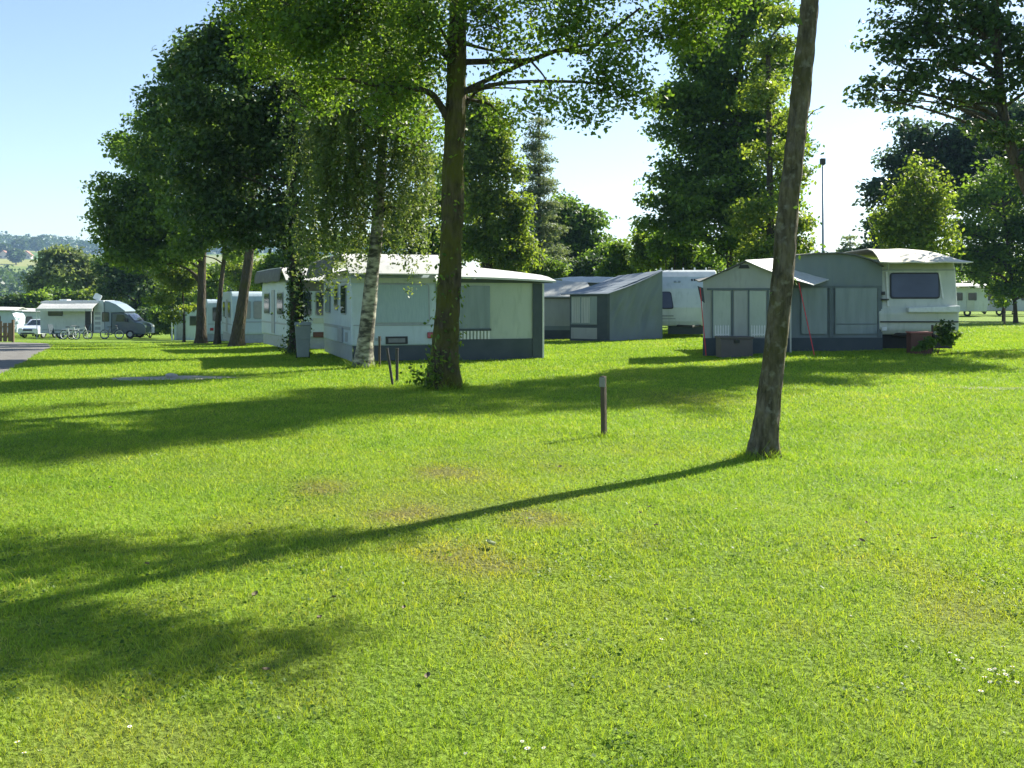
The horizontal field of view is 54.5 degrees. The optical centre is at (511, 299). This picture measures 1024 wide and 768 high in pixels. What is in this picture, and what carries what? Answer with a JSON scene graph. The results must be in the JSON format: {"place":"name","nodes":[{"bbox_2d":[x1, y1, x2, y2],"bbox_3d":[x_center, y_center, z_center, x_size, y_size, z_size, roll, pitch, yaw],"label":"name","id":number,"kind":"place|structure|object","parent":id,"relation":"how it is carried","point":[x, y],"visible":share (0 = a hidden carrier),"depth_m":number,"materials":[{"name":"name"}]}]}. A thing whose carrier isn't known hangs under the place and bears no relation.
{"place":"outdoors","nodes":[
{"label":"outdoors","id":0,"kind":"place"},
{"bbox_2d":[0,342,51,373],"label":"road","id":1,"kind":"structure","parent":0,"point":[12,354],"depth_m":34.37,"materials":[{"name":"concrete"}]},
{"bbox_2d":[0,250,345,294],"bbox_3d":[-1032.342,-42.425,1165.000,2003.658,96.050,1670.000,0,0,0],"label":"hills","id":2,"kind":"structure","parent":0,"point":[23,265],"depth_m":971.64,"materials":[{"name":"plant"}]},
{"bbox_2d":[5,248,26,264],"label":"hill tree","id":3,"kind":"object","parent":2,"relation":"on","point":[20,256],"visible":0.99,"depth_m":897.29,"materials":[{"name":"green plant"}]},
{"bbox_2d":[10,238,28,249],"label":"hill tree","id":4,"kind":"object","parent":2,"relation":"on","point":[20,241],"visible":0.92,"depth_m":1126.06,"materials":[{"name":"green plant"}]},
{"bbox_2d":[27,236,45,251],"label":"hill tree","id":5,"kind":"object","parent":2,"relation":"on","point":[34,246],"visible":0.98,"depth_m":1177.05,"materials":[{"name":"green plant"}]},
{"bbox_2d":[0,264,231,300],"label":"woods","id":6,"kind":"object","parent":2,"relation":"on","point":[13,282],"visible":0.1,"depth_m":498.50,"materials":[{"name":"green plant"}]},
{"bbox_2d":[0,231,406,254],"bbox_3d":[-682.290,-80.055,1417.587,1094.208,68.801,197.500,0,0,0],"label":"woods","id":7,"kind":"object","parent":2,"relation":"on","point":[86,244],"visible":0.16,"depth_m":1369.82,"materials":[{"name":"green plant"}]},
{"bbox_2d":[0,311,1023,767],"bbox_3d":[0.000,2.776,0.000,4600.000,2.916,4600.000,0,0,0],"label":"ground","id":8,"kind":"structure","parent":0,"point":[988,317],"depth_m":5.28,"materials":[{"name":"plant"}]},
{"bbox_2d":[0,320,13,341],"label":"fence","id":9,"kind":"object","parent":8,"relation":"on","point":[10,327],"visible":0.92,"depth_m":58.03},
{"bbox_2d":[0,307,28,332],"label":"caravan","id":10,"kind":"object","parent":8,"relation":"on","point":[8,315],"visible":0.68,"depth_m":88.37,"materials":[{"name":"metal"}]},
{"bbox_2d":[0,292,28,335],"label":"bush","id":11,"kind":"object","parent":8,"relation":"on","point":[10,300],"visible":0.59,"depth_m":99.26,"materials":[{"name":"green plant"}]},
{"bbox_2d":[15,308,39,336],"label":"caravan","id":12,"kind":"object","parent":8,"relation":"on","point":[30,314],"visible":0.2,"depth_m":92.04,"materials":[{"name":"metal"}]},
{"bbox_2d":[14,288,52,335],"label":"bush","id":13,"kind":"object","parent":8,"relation":"on","point":[36,298],"visible":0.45,"depth_m":99.27,"materials":[{"name":"green plant"}]},
{"bbox_2d":[18,319,48,337],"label":"car","id":14,"kind":"object","parent":8,"relation":"on","point":[29,327],"visible":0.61,"depth_m":79.31,"materials":[{"name":"white paint"}]},
{"bbox_2d":[43,285,75,300],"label":"bush","id":15,"kind":"object","parent":8,"relation":"on","point":[58,294],"visible":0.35,"depth_m":103.43,"materials":[{"name":"green plant"}]},
{"bbox_2d":[20,244,104,334],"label":"willow tree","id":16,"kind":"object","parent":8,"relation":"on","point":[62,266],"visible":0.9,"depth_m":116.04,"materials":[{"name":"green plant"}]},
{"bbox_2d":[62,287,97,335],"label":"bush","id":17,"kind":"object","parent":8,"relation":"on","point":[83,294],"visible":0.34,"depth_m":103.23,"materials":[{"name":"green plant"}]},
{"bbox_2d":[35,293,154,338],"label":"motorhome","id":18,"kind":"object","parent":8,"relation":"on","point":[98,314],"visible":0.88,"depth_m":76.00,"materials":[{"name":"white paint"}]},
{"bbox_2d":[85,308,93,332],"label":"doorway","id":19,"kind":"structure","parent":18,"relation":"in","point":[87,313],"depth_m":75.98,"materials":[{"name":"rubber"}]},
{"bbox_2d":[94,309,101,331],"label":"door","id":20,"kind":"structure","parent":18,"relation":"in","point":[97,312],"depth_m":75.95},
{"bbox_2d":[100,326,123,338],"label":"bicycle","id":21,"kind":"object","parent":8,"relation":"on","point":[108,334],"visible":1,"depth_m":74.17,"materials":[{"name":"metal"}]},
{"bbox_2d":[87,257,163,336],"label":"broadleaf tree","id":22,"kind":"object","parent":8,"relation":"on","point":[117,284],"visible":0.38,"depth_m":90.75,"materials":[{"name":"green plant"}]},
{"bbox_2d":[77,109,207,343],"bbox_3d":[-18.783,-3.866,51.995,7.936,12.410,5.271,0,0,0],"label":"maple tree","id":23,"kind":"object","parent":8,"relation":"on","point":[134,232],"visible":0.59,"depth_m":51.38,"materials":[{"name":"green plant"}]},
{"bbox_2d":[134,306,162,337],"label":"bush","id":24,"kind":"object","parent":8,"relation":"on","point":[143,314],"visible":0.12,"depth_m":83.54,"materials":[{"name":"green plant"}]},
{"bbox_2d":[146,304,173,335],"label":"bush","id":25,"kind":"object","parent":8,"relation":"on","point":[153,312],"visible":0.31,"depth_m":79.16,"materials":[{"name":"green plant"}]},
{"bbox_2d":[111,376,235,379],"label":"gravel path","id":26,"kind":"structure","parent":8,"relation":"on","point":[178,377],"depth_m":20.36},
{"bbox_2d":[136,261,213,341],"bbox_3d":[-19.693,-0.457,58.059,4.269,5.957,2.964,0,0,0],"label":"sapling","id":27,"kind":"object","parent":8,"relation":"on","point":[172,278],"visible":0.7,"depth_m":57.75,"materials":[{"name":"green plant"}]},
{"bbox_2d":[157,282,196,311],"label":"bush","id":28,"kind":"object","parent":8,"relation":"on","point":[179,301],"visible":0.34,"depth_m":77.11,"materials":[{"name":"green plant"}]},
{"bbox_2d":[171,303,196,339],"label":"caravan","id":29,"kind":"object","parent":8,"relation":"on","point":[190,325],"depth_m":66.02,"materials":[{"name":"white metal"}]},
{"bbox_2d":[176,313,185,339],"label":"door","id":30,"kind":"structure","parent":29,"relation":"in","point":[179,328],"depth_m":65.87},
{"bbox_2d":[101,24,276,346],"bbox_3d":[-12.982,-4.839,42.326,8.612,13.730,5.283,0,0,0],"label":"maple tree","id":31,"kind":"object","parent":8,"relation":"on","point":[144,160],"visible":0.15,"depth_m":41.70,"materials":[{"name":"green plant"}]},
{"bbox_2d":[155,190,261,343],"bbox_3d":[-14.560,-2.035,48.177,4.814,8.473,3.531,0,0,0],"label":"maple tree","id":32,"kind":"object","parent":8,"relation":"on","point":[185,247],"visible":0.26,"depth_m":47.64,"materials":[{"name":"green plant"}]},
{"bbox_2d":[188,262,231,303],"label":"bush","id":33,"kind":"object","parent":8,"relation":"on","point":[212,284],"visible":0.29,"depth_m":75.38,"materials":[{"name":"green plant"}]},
{"bbox_2d":[205,299,226,340],"bbox_3d":[-17.383,1.169,59.883,2.260,2.424,5.442,0,0,-20],"label":"caravan","id":34,"kind":"object","parent":8,"relation":"on","point":[210,306],"visible":0.29,"depth_m":57.16,"materials":[{"name":"metal"}]},
{"bbox_2d":[210,260,264,291],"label":"bush","id":35,"kind":"object","parent":8,"relation":"on","point":[233,271],"visible":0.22,"depth_m":73.39,"materials":[{"name":"green plant"}]},
{"bbox_2d":[222,291,262,342],"bbox_3d":[-12.906,0.814,48.884,2.260,2.424,5.442,0,0,-21],"label":"caravan","id":36,"kind":"object","parent":8,"relation":"on","point":[253,330],"visible":0.41,"depth_m":46.46,"materials":[{"name":"metal"}]},
{"bbox_2d":[253,301,261,318],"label":"window","id":37,"kind":"structure","parent":36,"relation":"in","point":[257,305],"depth_m":46.46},
{"bbox_2d":[151,0,356,353],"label":"maple tree","id":38,"kind":"object","parent":8,"relation":"on","point":[243,112],"visible":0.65,"depth_m":29.48,"materials":[{"name":"green plant"}]},
{"bbox_2d":[249,234,338,291],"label":"broadleaf tree","id":39,"kind":"object","parent":8,"relation":"on","point":[272,260],"visible":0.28,"depth_m":61.45,"materials":[{"name":"green plant"}]},
{"bbox_2d":[254,267,346,348],"bbox_3d":[-7.665,0.282,36.476,2.620,2.824,6.050,0,0,-23],"label":"caravan","id":40,"kind":"object","parent":8,"relation":"on","point":[274,296],"visible":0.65,"depth_m":34.44,"materials":[{"name":"metal"}]},
{"bbox_2d":[264,293,269,313],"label":"window","id":41,"kind":"structure","parent":40,"relation":"in","point":[266,295],"depth_m":37.11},
{"bbox_2d":[271,290,274,332],"bbox_3d":[-8.674,0.415,35.993,0.057,1.550,0.650,0,0,-23],"label":"door","id":42,"kind":"structure","parent":40,"relation":"in","point":[272,291],"depth_m":35.84,"materials":[{"name":"plastic"}]},
{"bbox_2d":[277,292,282,314],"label":"window","id":43,"kind":"structure","parent":40,"relation":"in","point":[279,294],"depth_m":34.63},
{"bbox_2d":[303,291,311,315],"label":"window","id":44,"kind":"structure","parent":40,"relation":"in","point":[308,302],"depth_m":33.84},
{"bbox_2d":[315,291,323,315],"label":"window","id":45,"kind":"structure","parent":40,"relation":"in","point":[317,307],"depth_m":33.98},
{"bbox_2d":[294,322,311,357],"bbox_3d":[-5.775,1.119,27.492,0.469,1.018,0.556,0,0,-12],"label":"wheelie bin","id":46,"kind":"object","parent":8,"relation":"on","point":[303,333],"visible":0.97,"depth_m":27.27,"materials":[{"name":"plastic"}]},
{"bbox_2d":[274,0,448,367],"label":"birch tree","id":47,"kind":"object","parent":8,"relation":"on","point":[358,186],"visible":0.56,"depth_m":23.11,"materials":[{"name":"green plant"}]},
{"bbox_2d":[306,253,439,360],"bbox_3d":[-4.042,0.183,28.428,2.950,2.844,6.280,0,0,-18],"label":"caravan","id":48,"kind":"object","parent":8,"relation":"on","point":[402,317],"visible":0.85,"depth_m":25.92,"materials":[{"name":"metal"}]},
{"bbox_2d":[325,287,330,312],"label":"window","id":49,"kind":"structure","parent":48,"relation":"in","point":[328,304],"depth_m":29.31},
{"bbox_2d":[337,327,342,341],"bbox_3d":[-4.681,0.941,27.106,0.047,0.400,0.800,0,0,-18],"label":"locker door","id":50,"kind":"structure","parent":48,"relation":"in","point":[339,329],"depth_m":26.98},
{"bbox_2d":[340,284,345,314],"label":"window","id":51,"kind":"structure","parent":48,"relation":"in","point":[342,290],"depth_m":26.55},
{"bbox_2d":[375,283,429,323],"bbox_3d":[-2.960,0.095,25.838,1.680,1.058,0.115,0,0,-18],"label":"window","id":52,"kind":"structure","parent":48,"relation":"in","point":[394,306],"depth_m":25.86,"materials":[{"name":"glass"}]},
{"bbox_2d":[378,336,380,366],"bbox_3d":[-3.132,1.258,23.516,0.065,0.797,0.065,0,0,22],"label":"stake","id":53,"kind":"object","parent":8,"relation":"on","point":[379,350],"visible":0.87,"depth_m":23.50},
{"bbox_2d":[385,348,393,384],"bbox_3d":[-2.319,1.287,18.881,0.174,0.755,0.065,0,0,0],"label":"stake","id":54,"kind":"object","parent":8,"relation":"on","point":[389,365],"visible":0.87,"depth_m":18.86,"materials":[{"name":"metal"}]},
{"bbox_2d":[395,348,398,381],"bbox_3d":[-2.262,1.305,19.571,0.069,0.713,0.069,0,0,-23],"label":"stake","id":55,"kind":"object","parent":8,"relation":"on","point":[396,364],"visible":0.87,"depth_m":19.55,"materials":[{"name":"metal"}]},
{"bbox_2d":[323,150,479,275],"bbox_3d":[-6.157,-3.698,59.993,10.317,10.817,5.466,0,0,0],"label":"broadleaf tree","id":56,"kind":"object","parent":8,"relation":"on","point":[432,240],"visible":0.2,"depth_m":59.35,"materials":[{"name":"green plant"}]},
{"bbox_2d":[203,0,776,390],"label":"alder tree","id":57,"kind":"object","parent":8,"relation":"on","point":[335,35],"visible":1,"depth_m":17.47,"materials":[{"name":"green plant"}]},
{"bbox_2d":[434,81,545,273],"bbox_3d":[-1.197,-4.890,51.828,5.889,13.108,3.779,0,0,-20],"label":"willow tree","id":58,"kind":"object","parent":8,"relation":"on","point":[504,240],"visible":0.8,"depth_m":51.29,"materials":[{"name":"green plant"}]},
{"bbox_2d":[459,266,555,359],"bbox_3d":[-0.857,0.271,28.044,3.230,2.700,3.380,0,0,-18],"label":"awning","id":59,"kind":"object","parent":8,"relation":"on","point":[502,311],"visible":0.7,"depth_m":26.70,"materials":[{"name":"fabric"}]},
{"bbox_2d":[459,286,489,328],"bbox_3d":[-1.051,0.201,26.438,0.970,1.160,0.010,0,0,-18],"label":"window","id":60,"kind":"structure","parent":59,"relation":"in","point":[476,304],"depth_m":26.46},
{"bbox_2d":[0,430,1023,767],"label":"clover","id":61,"kind":"object","parent":8,"relation":"on","point":[678,762],"visible":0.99,"depth_m":5.10,"materials":[{"name":"green plant"}]},
{"bbox_2d":[492,248,548,272],"bbox_3d":[0.220,-0.815,57.969,3.881,4.918,2.733,0,0,0],"label":"bush","id":62,"kind":"object","parent":8,"relation":"on","point":[542,256],"visible":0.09,"depth_m":57.69,"materials":[{"name":"green plant"}]},
{"bbox_2d":[512,116,573,263],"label":"conifer tree","id":63,"kind":"object","parent":8,"relation":"on","point":[542,186],"visible":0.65,"depth_m":71.55,"materials":[{"name":"green plant"}]},
{"bbox_2d":[530,254,573,279],"bbox_3d":[1.729,-0.632,62.008,4.225,4.539,2.664,0,0,0],"label":"bush","id":64,"kind":"object","parent":8,"relation":"on","point":[556,269],"visible":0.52,"depth_m":61.37,"materials":[{"name":"green plant"}]},
{"bbox_2d":[544,280,588,338],"bbox_3d":[1.628,0.346,41.525,3.368,2.494,3.350,0,0,0],"label":"awning","id":65,"kind":"object","parent":8,"relation":"on","point":[556,314],"visible":0.43,"depth_m":40.00,"materials":[{"name":"grey fabric"}]},
{"bbox_2d":[527,190,619,263],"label":"broadleaf tree","id":66,"kind":"object","parent":8,"relation":"on","point":[583,223],"visible":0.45,"depth_m":77.18,"materials":[{"name":"green plant"}]},
{"bbox_2d":[554,276,613,285],"bbox_3d":[3.367,0.245,46.476,3.000,2.654,5.400,0,0,-8],"label":"caravan","id":67,"kind":"object","parent":8,"relation":"on","point":[590,281],"visible":0.06,"depth_m":44.23,"materials":[{"name":"metal"}]},
{"bbox_2d":[565,253,607,276],"bbox_3d":[4.521,-0.731,63.988,3.965,4.671,3.187,0,0,27],"label":"bush","id":68,"kind":"object","parent":8,"relation":"on","point":[583,267],"visible":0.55,"depth_m":63.23,"materials":[{"name":"green plant"}]},
{"bbox_2d":[576,238,612,261],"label":"bush","id":69,"kind":"object","parent":8,"relation":"on","point":[599,250],"visible":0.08,"depth_m":65.54,"materials":[{"name":"green plant"}]},
{"bbox_2d":[599,376,606,435],"bbox_3d":[1.070,1.280,11.590,0.080,0.787,0.079,0,0,38],"label":"marker post","id":70,"kind":"object","parent":8,"relation":"on","point":[603,387],"visible":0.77,"depth_m":11.58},
{"bbox_2d":[561,270,663,340],"bbox_3d":[4.296,0.199,38.470,2.993,2.692,4.086,0,0,38],"label":"awning","id":71,"kind":"object","parent":8,"relation":"on","point":[623,307],"visible":0.98,"depth_m":37.61,"materials":[{"name":"grey fabric"}]},
{"bbox_2d":[571,296,596,324],"bbox_3d":[2.711,0.392,37.538,1.125,1.065,0.026,0,0,34],"label":"window","id":72,"kind":"structure","parent":71,"relation":"in","point":[583,308],"depth_m":37.51,"materials":[{"name":"fabric"}]},
{"bbox_2d":[592,238,650,276],"bbox_3d":[6.676,-1.105,60.045,3.881,5.357,2.793,0,0,0],"label":"bush","id":73,"kind":"object","parent":8,"relation":"on","point":[617,254],"visible":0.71,"depth_m":59.45,"materials":[{"name":"green plant"}]},
{"bbox_2d":[625,229,672,272],"bbox_3d":[8.496,-1.371,58.076,3.918,5.788,3.031,0,0,0],"label":"bush","id":74,"kind":"object","parent":8,"relation":"on","point":[640,259],"visible":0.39,"depth_m":57.52,"materials":[{"name":"green plant"}]},
{"bbox_2d":[641,230,702,269],"bbox_3d":[8.929,-1.395,55.115,3.652,5.825,2.434,0,0,0],"label":"bush","id":75,"kind":"object","parent":8,"relation":"on","point":[656,248],"visible":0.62,"depth_m":54.63,"materials":[{"name":"green plant"}]},
{"bbox_2d":[657,268,715,333],"bbox_3d":[7.033,0.077,40.972,2.315,2.745,7.045,0,0,4],"label":"caravan","id":76,"kind":"object","parent":8,"relation":"on","point":[681,308],"visible":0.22,"depth_m":38.77,"materials":[{"name":"metal"}]},
{"bbox_2d":[662,292,673,308],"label":"window","id":77,"kind":"structure","parent":76,"relation":"in","point":[667,302],"depth_m":38.74,"materials":[{"name":"glass"}]},
{"bbox_2d":[663,247,724,272],"bbox_3d":[10.268,-0.844,55.946,3.743,4.663,2.847,0,0,0],"label":"bush","id":78,"kind":"object","parent":8,"relation":"on","point":[698,264],"visible":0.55,"depth_m":55.30,"materials":[{"name":"green plant"}]},
{"bbox_2d":[436,244,1012,300],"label":"woods","id":79,"kind":"object","parent":8,"relation":"on","point":[958,279],"depth_m":128.65,"materials":[{"name":"green plant"}]},
{"bbox_2d":[627,0,824,267],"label":"broadleaf tree","id":80,"kind":"object","parent":8,"relation":"on","point":[694,201],"visible":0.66,"depth_m":51.28,"materials":[{"name":"dark leaf"},{"name":"bark"}]},
{"bbox_2d":[715,336,753,357],"bbox_3d":[5.514,1.159,24.692,0.840,0.520,0.555,0,0,-3],"label":"storage box","id":81,"kind":"object","parent":8,"relation":"on","point":[732,346],"visible":0.95,"depth_m":24.45,"materials":[{"name":"plastic"}]},
{"bbox_2d":[695,258,828,355],"bbox_3d":[7.147,0.097,26.095,4.901,2.645,3.410,0,0,0],"label":"pavilion tent","id":82,"kind":"object","parent":8,"relation":"on","point":[735,299],"visible":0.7,"depth_m":25.29,"materials":[{"name":"grey fabric"}]},
{"bbox_2d":[713,291,730,336],"bbox_3d":[5.337,0.349,25.292,0.440,1.160,0.008,0,0,0],"label":"window","id":83,"kind":"structure","parent":82,"relation":"in","point":[721,299],"depth_m":25.29,"materials":[{"name":"fabric"}]},
{"bbox_2d":[734,291,747,335],"bbox_3d":[5.812,0.349,25.291,0.350,1.160,0.006,0,0,0],"label":"door","id":84,"kind":"structure","parent":82,"relation":"in","point":[740,297],"depth_m":25.29,"materials":[{"name":"grey fabric"}]},
{"bbox_2d":[750,291,765,336],"bbox_3d":[6.247,0.349,25.291,0.420,1.160,0.007,0,0,0],"label":"window","id":85,"kind":"structure","parent":82,"relation":"in","point":[757,299],"depth_m":25.29,"materials":[{"name":"fabric"}]},
{"bbox_2d":[721,3,826,266],"bbox_3d":[12.310,-6.287,46.984,4.967,15.394,4.262,0,0,0],"label":"broadleaf tree","id":86,"kind":"object","parent":8,"relation":"on","point":[763,97],"visible":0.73,"depth_m":46.67,"materials":[{"name":"green plant"}]},
{"bbox_2d":[745,0,824,458],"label":"alder tree","id":87,"kind":"object","parent":8,"relation":"on","point":[765,427],"visible":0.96,"depth_m":10.05,"materials":[{"name":"brown plant"}]},
{"bbox_2d":[820,158,825,252],"bbox_3d":[18.109,-3.459,58.000,0.280,9.574,0.300,0,0,0],"label":"street lamp","id":88,"kind":"object","parent":8,"relation":"on","point":[822,161],"visible":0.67,"depth_m":57.94,"materials":[{"name":"metal"}]},
{"bbox_2d":[765,252,883,351],"bbox_3d":[8.489,0.043,28.510,2.468,2.668,5.220,0,0,0],"label":"awning","id":89,"kind":"object","parent":8,"relation":"on","point":[843,305],"visible":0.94,"depth_m":26.07,"materials":[{"name":"grey fabric"}]},
{"bbox_2d":[801,288,826,333],"bbox_3d":[7.904,0.287,26.020,0.680,1.200,0.009,0,0,-3],"label":"window","id":90,"kind":"structure","parent":89,"relation":"in","point":[814,299],"depth_m":26.02,"materials":[{"name":"fabric"}]},
{"bbox_2d":[835,288,876,333],"bbox_3d":[9.022,0.287,26.075,1.119,1.200,0.009,0,0,-3],"label":"window","id":91,"kind":"structure","parent":89,"relation":"in","point":[852,305],"depth_m":26.07,"materials":[{"name":"fabric"}]},
{"bbox_2d":[836,235,860,251],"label":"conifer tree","id":92,"kind":"object","parent":8,"relation":"on","point":[849,243],"visible":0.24,"depth_m":119.84,"materials":[{"name":"green plant"}]},
{"bbox_2d":[846,242,884,250],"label":"bush","id":93,"kind":"object","parent":8,"relation":"on","point":[871,244],"visible":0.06,"depth_m":63.66,"materials":[{"name":"green plant"}]},
{"bbox_2d":[842,249,972,351],"bbox_3d":[10.903,-0.048,28.362,2.445,2.758,7.250,0,0,4],"label":"caravan","id":94,"kind":"object","parent":8,"relation":"on","point":[918,292],"visible":0.52,"depth_m":26.12,"materials":[{"name":"metal"}]},
{"bbox_2d":[890,272,939,298],"bbox_3d":[10.596,-0.377,26.180,1.301,0.693,0.140,0,0,4],"label":"window","id":95,"kind":"structure","parent":94,"relation":"in","point":[902,285],"depth_m":26.16,"materials":[{"name":"glass"}]},
{"bbox_2d":[866,149,970,258],"bbox_3d":[18.707,-2.808,46.032,4.618,8.390,2.805,0,0,0],"label":"broadleaf tree","id":96,"kind":"object","parent":8,"relation":"on","point":[902,226],"visible":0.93,"depth_m":45.70,"materials":[{"name":"green plant"}]},
{"bbox_2d":[905,331,932,353],"bbox_3d":[10.185,1.067,24.900,0.540,0.560,0.440,0,0,6],"label":"crate","id":97,"kind":"object","parent":8,"relation":"on","point":[913,338],"visible":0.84,"depth_m":24.72,"materials":[{"name":"plastic"}]},
{"bbox_2d":[910,336,937,355],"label":"plant","id":98,"kind":"object","parent":8,"relation":"on","point":[929,342],"visible":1,"depth_m":23.95,"materials":[{"name":"green plant"}]},
{"bbox_2d":[841,0,1023,195],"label":"broadleaf tree","id":99,"kind":"object","parent":8,"relation":"on","point":[990,23],"visible":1,"depth_m":27.79,"materials":[{"name":"green plant"}]},
{"bbox_2d":[851,98,1023,249],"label":"broadleaf tree","id":100,"kind":"object","parent":8,"relation":"on","point":[952,153],"visible":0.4,"depth_m":65.35,"materials":[{"name":"green plant"}]},
{"bbox_2d":[932,319,955,353],"bbox_3d":[10.717,0.924,24.900,0.724,0.918,0.530,0,0,25],"label":"plant","id":101,"kind":"object","parent":8,"relation":"on","point":[940,329],"visible":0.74,"depth_m":24.82,"materials":[{"name":"green plant"}]},
{"bbox_2d":[936,330,962,354],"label":"plant","id":102,"kind":"object","parent":8,"relation":"on","point":[950,339],"visible":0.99,"depth_m":24.52,"materials":[{"name":"green plant"}]},
{"bbox_2d":[956,283,987,315],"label":"caravan","id":103,"kind":"object","parent":8,"relation":"on","point":[969,300],"visible":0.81,"depth_m":79.97,"materials":[{"name":"metal"}]},
{"bbox_2d":[967,292,973,310],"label":"door","id":104,"kind":"structure","parent":103,"relation":"in","point":[970,303],"depth_m":79.96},
{"bbox_2d":[936,156,1023,322],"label":"broadleaf tree","id":105,"kind":"object","parent":8,"relation":"on","point":[987,252],"visible":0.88,"depth_m":57.70,"materials":[{"name":"green plant"}]},
{"bbox_2d":[985,289,1004,315],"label":"caravan","id":106,"kind":"object","parent":8,"relation":"on","point":[990,307],"visible":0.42,"depth_m":84.03,"materials":[{"name":"metal"}]},
{"bbox_2d":[984,270,1019,320],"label":"sapling","id":107,"kind":"object","parent":8,"relation":"on","point":[999,305],"visible":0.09,"depth_m":61.84,"materials":[{"name":"green plant"}]},
{"bbox_2d":[1005,293,1023,310],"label":"caravan","id":108,"kind":"object","parent":8,"relation":"on","point":[1020,304],"visible":0.19,"depth_m":82.09,"materials":[{"name":"metal"}]},
{"bbox_2d":[0,519,1023,767],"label":"grass","id":109,"kind":"structure","parent":0,"point":[758,623],"depth_m":4.70,"materials":[{"name":"plant"}]},
{"bbox_2d":[0,0,1023,282],"label":"sky","id":110,"kind":"structure","parent":0,"point":[69,69],"materials":[{"name":"blue"}]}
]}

